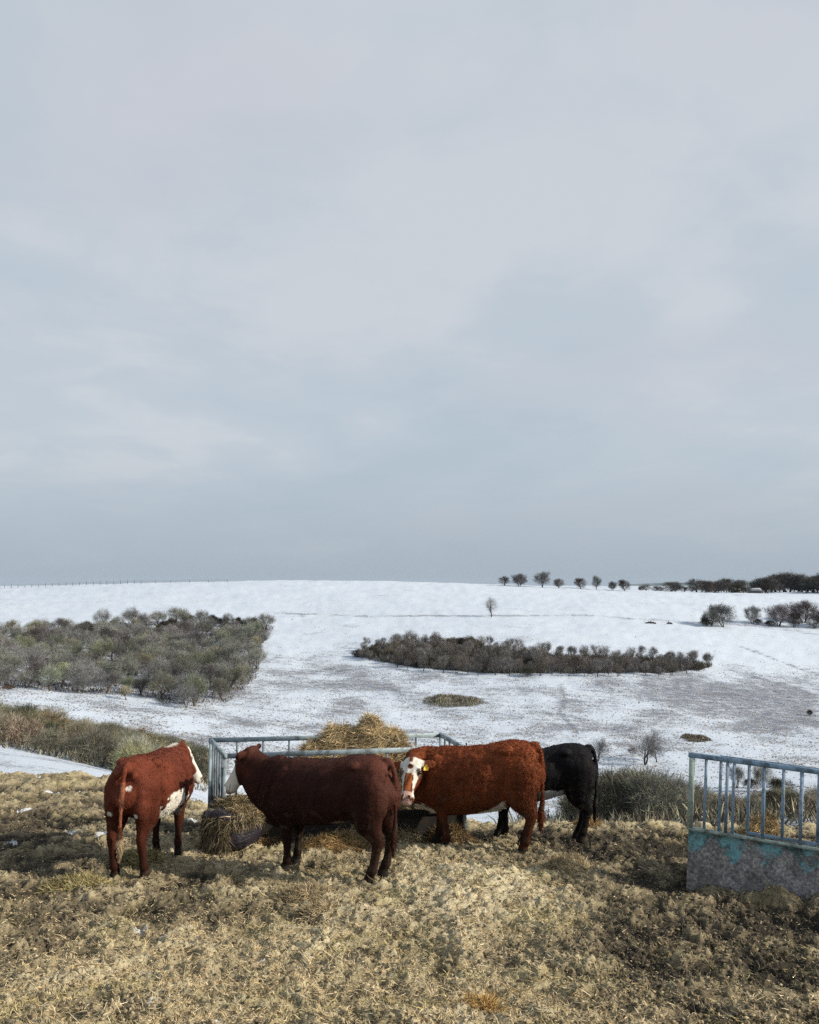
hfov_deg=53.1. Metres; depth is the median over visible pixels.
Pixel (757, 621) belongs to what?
bush
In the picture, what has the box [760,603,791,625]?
bare tree
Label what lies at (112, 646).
hawthorn tree
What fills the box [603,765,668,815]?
shrub
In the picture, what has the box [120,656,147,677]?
hawthorn tree
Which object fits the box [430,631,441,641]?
sapling tree
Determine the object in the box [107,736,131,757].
shrub
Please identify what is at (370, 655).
sapling tree
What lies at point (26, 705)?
shrub
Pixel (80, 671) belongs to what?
hawthorn tree
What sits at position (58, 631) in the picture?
hawthorn tree
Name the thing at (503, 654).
sapling tree
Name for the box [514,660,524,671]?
sapling tree
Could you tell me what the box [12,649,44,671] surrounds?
hawthorn tree
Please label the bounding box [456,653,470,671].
sapling tree
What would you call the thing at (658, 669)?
sapling tree
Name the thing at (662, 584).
distant hills
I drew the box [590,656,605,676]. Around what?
sapling tree
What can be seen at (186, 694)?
hawthorn tree
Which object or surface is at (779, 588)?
hedgerow tree
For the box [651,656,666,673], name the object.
sapling tree
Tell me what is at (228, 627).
hawthorn tree
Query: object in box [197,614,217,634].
hawthorn tree
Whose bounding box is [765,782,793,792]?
shrub
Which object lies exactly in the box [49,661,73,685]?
hawthorn tree
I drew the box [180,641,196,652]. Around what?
hawthorn tree
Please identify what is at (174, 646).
hawthorn tree
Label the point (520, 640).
sapling tree
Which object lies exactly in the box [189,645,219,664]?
hawthorn tree
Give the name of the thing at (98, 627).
hawthorn tree
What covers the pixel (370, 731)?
hay pile
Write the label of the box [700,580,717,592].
hedgerow tree
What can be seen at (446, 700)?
bramble mound
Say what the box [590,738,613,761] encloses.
bare tree
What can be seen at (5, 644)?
hawthorn tree
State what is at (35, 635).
hawthorn tree
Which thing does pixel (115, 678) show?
hawthorn tree
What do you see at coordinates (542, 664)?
sapling tree
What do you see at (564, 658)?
sapling tree
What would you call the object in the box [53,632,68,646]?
hawthorn tree
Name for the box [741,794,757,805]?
shrub
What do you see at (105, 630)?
hawthorn tree
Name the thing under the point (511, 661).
sapling tree
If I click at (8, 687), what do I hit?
bramble mound
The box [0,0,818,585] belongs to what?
sky
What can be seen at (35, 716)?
shrub
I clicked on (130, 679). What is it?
hawthorn tree
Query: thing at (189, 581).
wire fence
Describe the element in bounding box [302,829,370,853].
hay clump
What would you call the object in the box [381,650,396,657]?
gorse bush
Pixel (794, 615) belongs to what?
bare tree
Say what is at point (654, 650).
sapling tree
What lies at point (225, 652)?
hawthorn tree
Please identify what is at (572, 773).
cow
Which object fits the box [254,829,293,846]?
hay clump
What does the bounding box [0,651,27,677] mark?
hawthorn tree
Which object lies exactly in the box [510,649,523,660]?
sapling tree
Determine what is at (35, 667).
hawthorn tree
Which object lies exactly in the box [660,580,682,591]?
hedgerow tree
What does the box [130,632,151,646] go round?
hawthorn tree
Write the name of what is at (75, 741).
shrub
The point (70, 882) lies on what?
hay clump
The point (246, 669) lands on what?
hawthorn tree
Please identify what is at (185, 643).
hawthorn tree
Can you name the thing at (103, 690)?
woodland undergrowth
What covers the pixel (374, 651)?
gorse bush
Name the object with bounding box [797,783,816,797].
shrub
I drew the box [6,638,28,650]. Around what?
hawthorn tree
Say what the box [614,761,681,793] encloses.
shrub
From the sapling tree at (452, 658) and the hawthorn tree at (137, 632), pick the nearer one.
the sapling tree at (452, 658)
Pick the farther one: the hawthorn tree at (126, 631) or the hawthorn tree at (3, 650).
the hawthorn tree at (126, 631)
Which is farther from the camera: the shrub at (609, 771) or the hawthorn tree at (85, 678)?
the hawthorn tree at (85, 678)
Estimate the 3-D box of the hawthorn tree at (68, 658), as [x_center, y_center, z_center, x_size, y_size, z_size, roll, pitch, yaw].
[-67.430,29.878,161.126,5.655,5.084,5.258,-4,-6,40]
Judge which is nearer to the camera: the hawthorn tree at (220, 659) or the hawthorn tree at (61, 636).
the hawthorn tree at (220, 659)
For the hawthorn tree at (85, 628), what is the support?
on the snowy hillside
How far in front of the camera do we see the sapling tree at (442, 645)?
213.10 m
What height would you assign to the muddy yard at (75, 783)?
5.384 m
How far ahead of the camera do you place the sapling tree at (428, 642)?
218.62 m
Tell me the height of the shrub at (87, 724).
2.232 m
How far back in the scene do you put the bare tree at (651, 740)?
117.61 m
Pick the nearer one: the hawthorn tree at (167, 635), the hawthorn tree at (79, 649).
the hawthorn tree at (79, 649)
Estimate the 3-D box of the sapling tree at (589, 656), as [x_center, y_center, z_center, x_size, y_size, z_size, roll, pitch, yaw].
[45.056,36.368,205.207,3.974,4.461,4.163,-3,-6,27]
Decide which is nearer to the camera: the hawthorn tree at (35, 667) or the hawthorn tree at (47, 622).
the hawthorn tree at (35, 667)
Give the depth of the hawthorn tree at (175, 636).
210.59 m
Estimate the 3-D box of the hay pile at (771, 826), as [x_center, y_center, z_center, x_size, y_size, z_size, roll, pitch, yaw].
[3.929,3.662,9.284,0.923,0.666,0.746,0,-5,0]
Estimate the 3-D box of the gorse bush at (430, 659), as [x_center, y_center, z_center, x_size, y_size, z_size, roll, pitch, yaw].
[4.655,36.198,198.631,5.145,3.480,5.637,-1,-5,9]
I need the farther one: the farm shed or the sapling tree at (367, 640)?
the farm shed
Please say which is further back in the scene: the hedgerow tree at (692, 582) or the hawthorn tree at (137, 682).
the hedgerow tree at (692, 582)
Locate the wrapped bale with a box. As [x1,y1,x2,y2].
[195,788,265,855]
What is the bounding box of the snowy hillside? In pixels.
[0,580,818,825]
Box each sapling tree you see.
[362,637,370,645]
[366,650,373,660]
[387,638,400,648]
[388,634,399,644]
[391,652,404,667]
[396,645,406,652]
[398,634,408,645]
[401,648,411,657]
[403,639,412,650]
[405,631,417,638]
[406,649,422,667]
[410,634,420,643]
[414,648,426,656]
[417,655,428,670]
[422,643,431,649]
[424,637,435,644]
[424,648,432,655]
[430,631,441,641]
[430,661,437,670]
[435,654,449,672]
[440,640,448,651]
[444,653,458,668]
[446,642,458,653]
[448,638,457,645]
[450,658,461,672]
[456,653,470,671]
[461,645,471,654]
[463,640,473,650]
[465,633,476,644]
[474,635,486,647]
[480,654,493,666]
[483,644,493,653]
[484,635,494,643]
[489,648,500,659]
[489,657,501,674]
[499,640,510,648]
[499,645,512,656]
[499,649,510,658]
[502,656,516,675]
[510,643,519,652]
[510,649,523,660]
[513,638,525,648]
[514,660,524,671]
[520,651,529,658]
[525,646,533,654]
[528,647,542,657]
[530,642,545,651]
[531,657,542,667]
[531,658,548,675]
[540,642,552,652]
[542,656,556,671]
[546,661,555,671]
[554,644,563,652]
[556,654,569,664]
[556,662,563,673]
[565,666,572,675]
[566,660,577,672]
[567,646,577,655]
[571,654,580,665]
[578,656,589,667]
[579,644,590,652]
[580,667,587,676]
[582,650,594,661]
[582,656,593,673]
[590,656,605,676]
[591,644,602,655]
[596,653,610,659]
[600,644,610,653]
[601,658,614,674]
[611,651,624,666]
[612,663,621,676]
[613,658,624,673]
[625,646,636,654]
[625,656,634,664]
[632,655,639,666]
[635,645,646,654]
[637,654,647,664]
[639,660,648,674]
[645,652,654,660]
[648,645,658,655]
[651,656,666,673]
[655,666,662,676]
[656,654,669,662]
[662,657,678,674]
[675,654,683,663]
[679,654,694,672]
[685,650,698,659]
[702,652,714,665]
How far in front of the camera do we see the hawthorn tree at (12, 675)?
140.02 m
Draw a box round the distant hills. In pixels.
[616,581,755,585]
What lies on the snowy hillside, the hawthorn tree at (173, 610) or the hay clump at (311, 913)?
the hawthorn tree at (173, 610)
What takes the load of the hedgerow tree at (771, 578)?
on the snowy hillside
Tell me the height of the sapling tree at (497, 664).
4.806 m
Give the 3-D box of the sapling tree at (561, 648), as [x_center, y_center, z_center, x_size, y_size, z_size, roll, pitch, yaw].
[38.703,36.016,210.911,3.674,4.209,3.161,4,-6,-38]
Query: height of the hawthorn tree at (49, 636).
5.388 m
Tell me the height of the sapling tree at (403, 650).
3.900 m
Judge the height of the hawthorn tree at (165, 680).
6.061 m
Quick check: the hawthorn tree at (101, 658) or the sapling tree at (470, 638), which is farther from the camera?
the sapling tree at (470, 638)
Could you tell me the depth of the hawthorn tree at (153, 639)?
197.68 m
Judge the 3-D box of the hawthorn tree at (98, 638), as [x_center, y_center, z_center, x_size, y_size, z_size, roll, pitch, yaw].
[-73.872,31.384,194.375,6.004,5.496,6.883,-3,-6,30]
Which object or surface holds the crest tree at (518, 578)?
on the snowy hillside
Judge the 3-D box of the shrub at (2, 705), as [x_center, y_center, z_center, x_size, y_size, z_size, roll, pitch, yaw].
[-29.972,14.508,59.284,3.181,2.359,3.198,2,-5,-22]
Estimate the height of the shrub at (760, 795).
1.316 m
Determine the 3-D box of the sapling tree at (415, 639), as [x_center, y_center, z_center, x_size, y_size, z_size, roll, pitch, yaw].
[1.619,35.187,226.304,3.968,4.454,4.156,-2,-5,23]
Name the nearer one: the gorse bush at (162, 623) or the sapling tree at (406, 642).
the sapling tree at (406, 642)
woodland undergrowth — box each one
[1,621,273,703]
[351,639,712,673]
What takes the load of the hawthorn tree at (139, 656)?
on the snowy hillside
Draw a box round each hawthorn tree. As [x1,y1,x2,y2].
[0,622,12,638]
[0,630,10,640]
[0,637,16,655]
[0,641,15,659]
[0,642,12,656]
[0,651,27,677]
[0,664,17,688]
[0,666,16,684]
[5,619,21,629]
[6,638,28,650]
[7,645,28,666]
[8,640,27,655]
[9,625,27,637]
[11,629,26,638]
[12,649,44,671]
[13,633,36,650]
[16,670,38,687]
[20,625,46,643]
[23,659,59,685]
[26,643,49,659]
[28,620,46,627]
[31,617,51,627]
[32,624,57,642]
[33,641,49,654]
[36,662,63,690]
[39,636,57,655]
[43,631,63,651]
[46,626,66,637]
[47,648,72,662]
[48,652,70,668]
[49,642,74,653]
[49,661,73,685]
[51,617,69,628]
[52,652,79,669]
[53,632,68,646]
[58,658,93,689]
[59,617,74,626]
[60,635,83,654]
[61,626,82,643]
[63,620,91,638]
[68,644,83,658]
[68,659,99,686]
[70,672,95,693]
[74,650,92,661]
[76,629,99,648]
[76,655,91,666]
[82,634,106,653]
[84,634,107,647]
[87,637,114,661]
[89,619,108,629]
[91,608,111,623]
[91,669,124,692]
[92,620,114,637]
[92,659,111,674]
[92,668,105,680]
[96,656,106,664]
[98,626,117,639]
[102,637,126,659]
[103,626,121,642]
[103,655,143,684]
[103,662,123,675]
[107,670,125,686]
[109,637,140,657]
[111,615,125,624]
[112,620,126,636]
[112,627,133,640]
[115,650,143,677]
[118,634,133,648]
[118,685,133,699]
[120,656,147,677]
[121,606,141,622]
[121,673,134,690]
[128,616,143,624]
[128,674,150,695]
[130,622,146,633]
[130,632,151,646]
[132,651,150,674]
[133,625,151,638]
[136,612,158,625]
[138,640,169,663]
[139,627,158,637]
[140,633,170,654]
[140,652,154,667]
[141,656,171,686]
[146,658,165,674]
[146,681,157,691]
[149,660,187,691]
[149,668,178,699]
[150,610,168,623]
[150,649,174,660]
[155,636,167,648]
[159,623,183,643]
[159,631,173,646]
[166,606,180,620]
[169,649,195,666]
[169,653,198,678]
[169,675,185,692]
[170,632,187,643]
[171,639,185,649]
[172,608,190,622]
[172,647,191,657]
[173,639,198,650]
[173,680,200,707]
[174,620,192,638]
[178,628,208,643]
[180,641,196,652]
[181,671,212,702]
[182,673,209,705]
[184,617,204,633]
[188,648,216,673]
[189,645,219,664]
[194,608,210,622]
[196,620,216,633]
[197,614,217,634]
[197,663,224,688]
[199,662,229,681]
[200,638,215,647]
[204,656,231,669]
[208,629,217,642]
[209,677,234,699]
[211,645,235,662]
[213,630,231,643]
[214,628,231,635]
[214,643,240,659]
[215,636,246,652]
[217,662,235,674]
[218,664,246,691]
[220,612,235,622]
[220,625,240,635]
[227,652,250,669]
[227,673,248,688]
[228,631,248,642]
[231,620,239,627]
[231,624,254,638]
[231,662,253,684]
[239,658,254,668]
[240,615,256,624]
[243,647,269,667]
[244,619,263,633]
[247,642,263,651]
[248,635,262,643]
[251,628,270,641]
[256,612,275,628]
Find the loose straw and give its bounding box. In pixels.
[0,770,818,1023]
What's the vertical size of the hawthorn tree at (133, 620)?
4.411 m
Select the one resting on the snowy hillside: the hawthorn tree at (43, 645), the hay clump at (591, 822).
the hawthorn tree at (43, 645)
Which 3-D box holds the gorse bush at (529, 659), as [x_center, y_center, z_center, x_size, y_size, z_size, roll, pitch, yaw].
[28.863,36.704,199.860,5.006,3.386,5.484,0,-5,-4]
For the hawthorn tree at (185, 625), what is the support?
on the snowy hillside
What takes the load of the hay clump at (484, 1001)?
on the muddy yard at (75, 783)
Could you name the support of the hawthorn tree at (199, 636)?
on the snowy hillside
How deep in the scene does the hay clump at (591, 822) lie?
12.71 m
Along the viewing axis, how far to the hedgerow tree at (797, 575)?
517.90 m
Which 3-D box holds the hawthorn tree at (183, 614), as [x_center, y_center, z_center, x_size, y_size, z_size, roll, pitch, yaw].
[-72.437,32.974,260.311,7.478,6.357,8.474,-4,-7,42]
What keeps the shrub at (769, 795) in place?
on the snowy hillside
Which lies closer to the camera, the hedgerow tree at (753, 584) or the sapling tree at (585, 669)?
the sapling tree at (585, 669)
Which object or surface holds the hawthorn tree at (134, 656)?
on the snowy hillside
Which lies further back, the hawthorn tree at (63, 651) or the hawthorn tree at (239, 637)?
the hawthorn tree at (239, 637)
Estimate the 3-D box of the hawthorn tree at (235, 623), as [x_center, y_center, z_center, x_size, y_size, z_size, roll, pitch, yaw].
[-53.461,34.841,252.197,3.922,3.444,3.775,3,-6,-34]
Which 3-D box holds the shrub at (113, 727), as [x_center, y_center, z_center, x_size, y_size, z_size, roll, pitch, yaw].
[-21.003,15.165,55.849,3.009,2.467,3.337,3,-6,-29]
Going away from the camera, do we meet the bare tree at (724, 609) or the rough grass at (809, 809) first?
the rough grass at (809, 809)
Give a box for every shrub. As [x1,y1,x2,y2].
[0,700,16,711]
[0,707,7,724]
[0,710,27,739]
[0,715,47,748]
[4,704,37,720]
[7,707,50,735]
[8,701,40,711]
[25,724,71,755]
[33,704,73,729]
[37,710,61,727]
[38,720,63,736]
[57,719,96,750]
[61,725,122,766]
[65,717,103,737]
[66,724,112,757]
[90,720,120,740]
[90,722,114,735]
[95,720,127,732]
[101,732,163,762]
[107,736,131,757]
[107,736,156,769]
[115,729,142,742]
[124,725,153,737]
[138,731,168,747]
[143,729,165,742]
[160,735,192,746]
[162,733,184,742]
[187,742,208,767]
[189,740,208,750]
[191,748,208,775]
[196,749,232,783]
[551,795,573,814]
[554,795,616,819]
[578,774,643,820]
[597,765,659,818]
[598,764,662,788]
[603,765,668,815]
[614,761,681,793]
[616,766,695,818]
[630,766,699,791]
[668,778,716,796]
[674,785,714,814]
[694,780,724,797]
[709,791,744,812]
[716,792,743,806]
[738,788,758,800]
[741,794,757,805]
[750,795,780,810]
[753,786,785,799]
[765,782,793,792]
[765,786,807,809]
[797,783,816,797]
[806,792,816,802]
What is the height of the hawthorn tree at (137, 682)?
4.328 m
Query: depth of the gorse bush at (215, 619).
259.95 m
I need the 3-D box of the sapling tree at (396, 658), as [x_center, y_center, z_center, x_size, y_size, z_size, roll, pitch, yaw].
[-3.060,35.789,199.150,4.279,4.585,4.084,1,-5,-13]
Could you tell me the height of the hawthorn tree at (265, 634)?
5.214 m
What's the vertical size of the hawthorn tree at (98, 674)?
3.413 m
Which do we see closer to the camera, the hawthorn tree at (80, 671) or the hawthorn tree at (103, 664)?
the hawthorn tree at (80, 671)
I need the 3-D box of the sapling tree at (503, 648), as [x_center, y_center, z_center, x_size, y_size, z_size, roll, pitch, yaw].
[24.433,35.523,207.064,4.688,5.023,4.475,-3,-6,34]
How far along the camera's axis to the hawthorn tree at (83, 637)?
202.57 m
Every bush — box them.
[83,623,96,633]
[158,620,171,628]
[165,616,179,624]
[213,617,222,624]
[351,648,360,655]
[363,647,382,656]
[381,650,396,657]
[419,654,436,665]
[456,637,469,644]
[475,665,487,672]
[518,666,534,676]
[522,656,534,665]
[693,663,705,670]
[698,617,713,626]
[739,777,760,788]
[753,619,761,623]
[765,620,776,625]
[766,776,799,790]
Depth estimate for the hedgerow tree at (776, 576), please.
505.92 m
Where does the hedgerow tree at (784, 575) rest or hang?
on the snowy hillside
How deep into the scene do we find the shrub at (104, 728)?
52.69 m
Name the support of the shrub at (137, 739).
on the snowy hillside
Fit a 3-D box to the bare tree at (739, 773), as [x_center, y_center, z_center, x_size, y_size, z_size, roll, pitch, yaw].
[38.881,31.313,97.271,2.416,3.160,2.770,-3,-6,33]
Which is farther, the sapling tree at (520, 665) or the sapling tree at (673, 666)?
the sapling tree at (673, 666)
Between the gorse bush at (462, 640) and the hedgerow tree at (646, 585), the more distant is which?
the hedgerow tree at (646, 585)
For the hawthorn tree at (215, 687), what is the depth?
151.50 m
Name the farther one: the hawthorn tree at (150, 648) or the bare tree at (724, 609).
the bare tree at (724, 609)
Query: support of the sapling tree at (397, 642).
on the snowy hillside
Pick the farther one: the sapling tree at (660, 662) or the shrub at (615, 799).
the sapling tree at (660, 662)
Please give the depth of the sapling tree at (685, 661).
201.67 m
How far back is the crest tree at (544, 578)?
376.51 m
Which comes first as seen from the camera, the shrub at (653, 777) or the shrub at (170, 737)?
the shrub at (653, 777)
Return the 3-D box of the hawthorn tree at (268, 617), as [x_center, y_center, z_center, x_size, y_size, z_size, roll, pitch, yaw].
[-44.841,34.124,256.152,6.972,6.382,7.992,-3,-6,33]
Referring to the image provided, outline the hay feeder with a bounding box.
[208,732,467,842]
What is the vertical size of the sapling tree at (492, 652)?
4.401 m
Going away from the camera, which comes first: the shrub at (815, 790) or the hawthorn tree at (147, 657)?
the shrub at (815, 790)
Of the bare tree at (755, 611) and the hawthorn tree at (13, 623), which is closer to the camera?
the hawthorn tree at (13, 623)
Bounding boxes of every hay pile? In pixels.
[292,709,432,845]
[728,807,787,840]
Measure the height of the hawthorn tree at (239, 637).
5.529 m
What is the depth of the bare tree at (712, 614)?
274.91 m
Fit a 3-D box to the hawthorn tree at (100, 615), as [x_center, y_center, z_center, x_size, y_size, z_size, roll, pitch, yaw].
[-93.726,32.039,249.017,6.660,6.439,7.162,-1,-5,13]
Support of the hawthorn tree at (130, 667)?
on the snowy hillside
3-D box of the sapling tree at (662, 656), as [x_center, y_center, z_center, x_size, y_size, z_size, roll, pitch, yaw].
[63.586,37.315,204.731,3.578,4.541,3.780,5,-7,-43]
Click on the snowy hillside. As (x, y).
(444, 610)
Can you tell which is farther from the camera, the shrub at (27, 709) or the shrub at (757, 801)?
the shrub at (27, 709)
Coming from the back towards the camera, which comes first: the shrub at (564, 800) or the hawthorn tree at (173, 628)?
the hawthorn tree at (173, 628)
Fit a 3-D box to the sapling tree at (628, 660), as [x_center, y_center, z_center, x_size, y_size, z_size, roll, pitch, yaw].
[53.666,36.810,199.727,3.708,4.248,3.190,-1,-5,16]
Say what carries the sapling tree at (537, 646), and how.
on the snowy hillside
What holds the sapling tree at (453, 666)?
on the snowy hillside
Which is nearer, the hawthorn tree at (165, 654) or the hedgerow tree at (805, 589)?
the hawthorn tree at (165, 654)
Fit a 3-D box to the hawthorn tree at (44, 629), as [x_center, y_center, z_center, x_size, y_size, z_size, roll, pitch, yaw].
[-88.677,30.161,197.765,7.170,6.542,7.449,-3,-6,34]
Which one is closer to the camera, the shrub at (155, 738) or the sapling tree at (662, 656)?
the shrub at (155, 738)
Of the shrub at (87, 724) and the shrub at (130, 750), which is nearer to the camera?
the shrub at (130, 750)
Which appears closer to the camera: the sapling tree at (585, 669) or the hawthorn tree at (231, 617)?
the sapling tree at (585, 669)
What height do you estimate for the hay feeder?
1.568 m
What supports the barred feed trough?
on the muddy yard at (75, 783)
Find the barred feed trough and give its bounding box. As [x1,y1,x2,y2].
[686,752,818,900]
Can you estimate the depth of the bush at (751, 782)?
97.72 m
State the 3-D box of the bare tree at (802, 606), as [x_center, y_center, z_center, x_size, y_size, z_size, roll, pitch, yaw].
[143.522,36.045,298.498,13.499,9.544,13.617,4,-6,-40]
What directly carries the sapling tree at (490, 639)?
on the snowy hillside
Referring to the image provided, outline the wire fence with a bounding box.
[4,579,227,587]
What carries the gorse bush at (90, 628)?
on the snowy hillside
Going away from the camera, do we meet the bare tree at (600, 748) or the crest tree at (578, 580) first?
the bare tree at (600, 748)
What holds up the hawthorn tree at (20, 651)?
on the snowy hillside
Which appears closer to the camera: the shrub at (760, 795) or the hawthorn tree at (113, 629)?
the shrub at (760, 795)
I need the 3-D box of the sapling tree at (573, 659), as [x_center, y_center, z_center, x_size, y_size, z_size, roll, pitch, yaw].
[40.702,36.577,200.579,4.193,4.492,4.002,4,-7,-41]
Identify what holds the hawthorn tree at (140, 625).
on the snowy hillside
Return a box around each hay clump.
[32,866,116,893]
[108,846,169,868]
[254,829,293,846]
[269,879,339,906]
[290,897,346,923]
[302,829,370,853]
[422,819,478,843]
[443,981,517,1013]
[535,850,595,874]
[569,814,605,827]
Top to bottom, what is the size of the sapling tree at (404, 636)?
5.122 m
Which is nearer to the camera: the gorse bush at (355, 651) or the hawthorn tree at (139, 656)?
the hawthorn tree at (139, 656)
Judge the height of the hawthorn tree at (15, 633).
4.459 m
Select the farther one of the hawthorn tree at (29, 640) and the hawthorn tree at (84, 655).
the hawthorn tree at (29, 640)
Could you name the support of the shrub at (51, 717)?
on the snowy hillside
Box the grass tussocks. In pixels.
[0,597,818,812]
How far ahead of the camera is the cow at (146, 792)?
9.25 m
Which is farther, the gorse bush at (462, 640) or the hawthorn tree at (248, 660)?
the gorse bush at (462, 640)
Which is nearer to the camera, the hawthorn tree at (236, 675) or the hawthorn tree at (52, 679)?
the hawthorn tree at (52, 679)
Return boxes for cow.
[104,740,201,877]
[224,744,401,883]
[394,739,546,853]
[493,742,598,842]
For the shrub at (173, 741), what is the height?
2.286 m
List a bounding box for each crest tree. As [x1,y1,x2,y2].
[497,575,509,585]
[509,574,528,585]
[534,570,550,586]
[552,578,563,587]
[574,577,587,588]
[592,574,601,588]
[608,582,617,589]
[617,579,630,590]
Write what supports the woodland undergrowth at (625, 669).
on the snowy hillside
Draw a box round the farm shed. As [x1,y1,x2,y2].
[747,588,761,592]
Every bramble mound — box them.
[1,683,15,689]
[423,693,486,707]
[679,733,712,741]
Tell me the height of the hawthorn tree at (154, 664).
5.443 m
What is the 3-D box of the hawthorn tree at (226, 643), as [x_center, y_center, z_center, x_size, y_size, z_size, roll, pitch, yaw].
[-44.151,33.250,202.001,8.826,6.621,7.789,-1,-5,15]
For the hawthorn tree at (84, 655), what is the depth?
170.65 m
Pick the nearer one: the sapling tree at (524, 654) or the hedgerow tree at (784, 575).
the sapling tree at (524, 654)
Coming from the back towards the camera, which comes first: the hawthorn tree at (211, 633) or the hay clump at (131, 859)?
the hawthorn tree at (211, 633)
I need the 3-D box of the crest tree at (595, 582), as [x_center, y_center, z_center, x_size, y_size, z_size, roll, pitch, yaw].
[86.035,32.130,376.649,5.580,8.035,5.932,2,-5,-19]
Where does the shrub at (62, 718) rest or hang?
on the snowy hillside
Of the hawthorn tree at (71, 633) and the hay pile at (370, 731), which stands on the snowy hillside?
the hawthorn tree at (71, 633)
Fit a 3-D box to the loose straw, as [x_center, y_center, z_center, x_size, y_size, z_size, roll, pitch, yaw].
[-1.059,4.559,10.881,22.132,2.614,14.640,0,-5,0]
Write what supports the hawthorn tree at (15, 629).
on the snowy hillside
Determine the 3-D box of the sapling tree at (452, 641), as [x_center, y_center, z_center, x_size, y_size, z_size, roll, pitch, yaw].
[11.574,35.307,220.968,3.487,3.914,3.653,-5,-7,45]
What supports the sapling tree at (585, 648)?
on the snowy hillside
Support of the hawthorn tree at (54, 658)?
on the snowy hillside
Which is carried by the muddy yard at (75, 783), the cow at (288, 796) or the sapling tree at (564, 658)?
the cow at (288, 796)
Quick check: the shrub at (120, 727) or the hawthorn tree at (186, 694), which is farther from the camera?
the hawthorn tree at (186, 694)
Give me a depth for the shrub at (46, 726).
49.53 m
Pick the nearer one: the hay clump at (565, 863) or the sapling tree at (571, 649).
the hay clump at (565, 863)
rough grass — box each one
[0,729,207,791]
[487,790,816,826]
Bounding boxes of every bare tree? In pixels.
[483,597,497,616]
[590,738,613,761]
[622,728,675,764]
[647,743,663,761]
[699,607,721,625]
[704,601,738,626]
[729,765,746,787]
[743,603,762,623]
[751,766,777,785]
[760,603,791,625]
[783,598,818,622]
[787,611,804,627]
[805,613,818,628]
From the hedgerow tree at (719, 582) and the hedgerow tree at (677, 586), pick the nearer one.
the hedgerow tree at (677, 586)
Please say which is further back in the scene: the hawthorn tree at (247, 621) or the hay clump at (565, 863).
the hawthorn tree at (247, 621)
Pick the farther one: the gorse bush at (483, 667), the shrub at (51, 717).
the gorse bush at (483, 667)
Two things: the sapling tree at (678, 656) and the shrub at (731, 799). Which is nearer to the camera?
the shrub at (731, 799)
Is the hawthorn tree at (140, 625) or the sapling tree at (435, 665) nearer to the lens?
the sapling tree at (435, 665)
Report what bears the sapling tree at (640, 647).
on the snowy hillside
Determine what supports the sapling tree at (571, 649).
on the snowy hillside
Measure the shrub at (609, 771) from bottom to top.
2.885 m
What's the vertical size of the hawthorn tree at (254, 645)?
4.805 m
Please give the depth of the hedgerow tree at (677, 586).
406.10 m
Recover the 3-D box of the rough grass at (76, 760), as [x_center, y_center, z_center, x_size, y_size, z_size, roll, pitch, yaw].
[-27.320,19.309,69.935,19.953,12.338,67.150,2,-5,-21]
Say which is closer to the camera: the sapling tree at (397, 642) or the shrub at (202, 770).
the shrub at (202, 770)
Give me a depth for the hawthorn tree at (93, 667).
148.49 m
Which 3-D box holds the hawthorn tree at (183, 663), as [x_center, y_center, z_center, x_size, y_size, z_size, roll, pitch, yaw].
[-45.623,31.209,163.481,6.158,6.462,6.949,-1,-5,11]
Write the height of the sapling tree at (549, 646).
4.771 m
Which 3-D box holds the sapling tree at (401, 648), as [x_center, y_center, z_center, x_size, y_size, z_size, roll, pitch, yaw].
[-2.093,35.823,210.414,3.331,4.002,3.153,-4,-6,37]
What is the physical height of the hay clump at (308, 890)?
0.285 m
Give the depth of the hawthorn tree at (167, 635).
213.19 m
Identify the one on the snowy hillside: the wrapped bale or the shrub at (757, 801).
the shrub at (757, 801)
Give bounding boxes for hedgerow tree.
[640,584,651,590]
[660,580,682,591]
[668,583,682,591]
[684,578,702,591]
[688,584,696,591]
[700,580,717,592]
[712,579,725,592]
[718,579,735,591]
[719,583,731,591]
[726,579,746,587]
[726,583,744,592]
[737,580,749,592]
[741,586,750,592]
[748,579,762,587]
[755,577,778,591]
[759,583,774,592]
[760,575,781,592]
[765,573,794,591]
[775,583,784,592]
[776,569,796,591]
[778,572,801,591]
[789,575,809,591]
[790,572,807,591]
[799,582,814,592]
[807,572,818,588]
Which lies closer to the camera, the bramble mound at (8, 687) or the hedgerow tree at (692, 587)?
the bramble mound at (8, 687)
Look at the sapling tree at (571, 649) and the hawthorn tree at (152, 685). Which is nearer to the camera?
the hawthorn tree at (152, 685)
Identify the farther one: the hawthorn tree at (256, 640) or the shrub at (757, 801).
the hawthorn tree at (256, 640)
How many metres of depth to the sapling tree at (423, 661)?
193.99 m
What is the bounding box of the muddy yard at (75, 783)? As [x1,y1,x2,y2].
[0,770,818,1023]
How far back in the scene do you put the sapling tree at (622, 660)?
195.80 m
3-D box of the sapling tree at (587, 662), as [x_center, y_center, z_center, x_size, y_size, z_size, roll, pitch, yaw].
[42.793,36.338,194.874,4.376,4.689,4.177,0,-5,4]
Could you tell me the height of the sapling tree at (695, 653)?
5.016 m
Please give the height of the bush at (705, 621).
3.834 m
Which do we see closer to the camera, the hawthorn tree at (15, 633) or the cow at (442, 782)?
the cow at (442, 782)
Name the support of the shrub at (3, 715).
on the snowy hillside
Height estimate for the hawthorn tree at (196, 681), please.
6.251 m
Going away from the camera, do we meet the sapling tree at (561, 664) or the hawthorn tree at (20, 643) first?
the hawthorn tree at (20, 643)
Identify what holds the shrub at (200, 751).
on the snowy hillside
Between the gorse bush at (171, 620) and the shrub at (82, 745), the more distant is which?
the gorse bush at (171, 620)
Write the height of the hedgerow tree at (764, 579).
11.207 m
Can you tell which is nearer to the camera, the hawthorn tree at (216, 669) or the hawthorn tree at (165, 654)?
the hawthorn tree at (216, 669)
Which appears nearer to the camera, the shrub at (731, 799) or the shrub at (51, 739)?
the shrub at (731, 799)

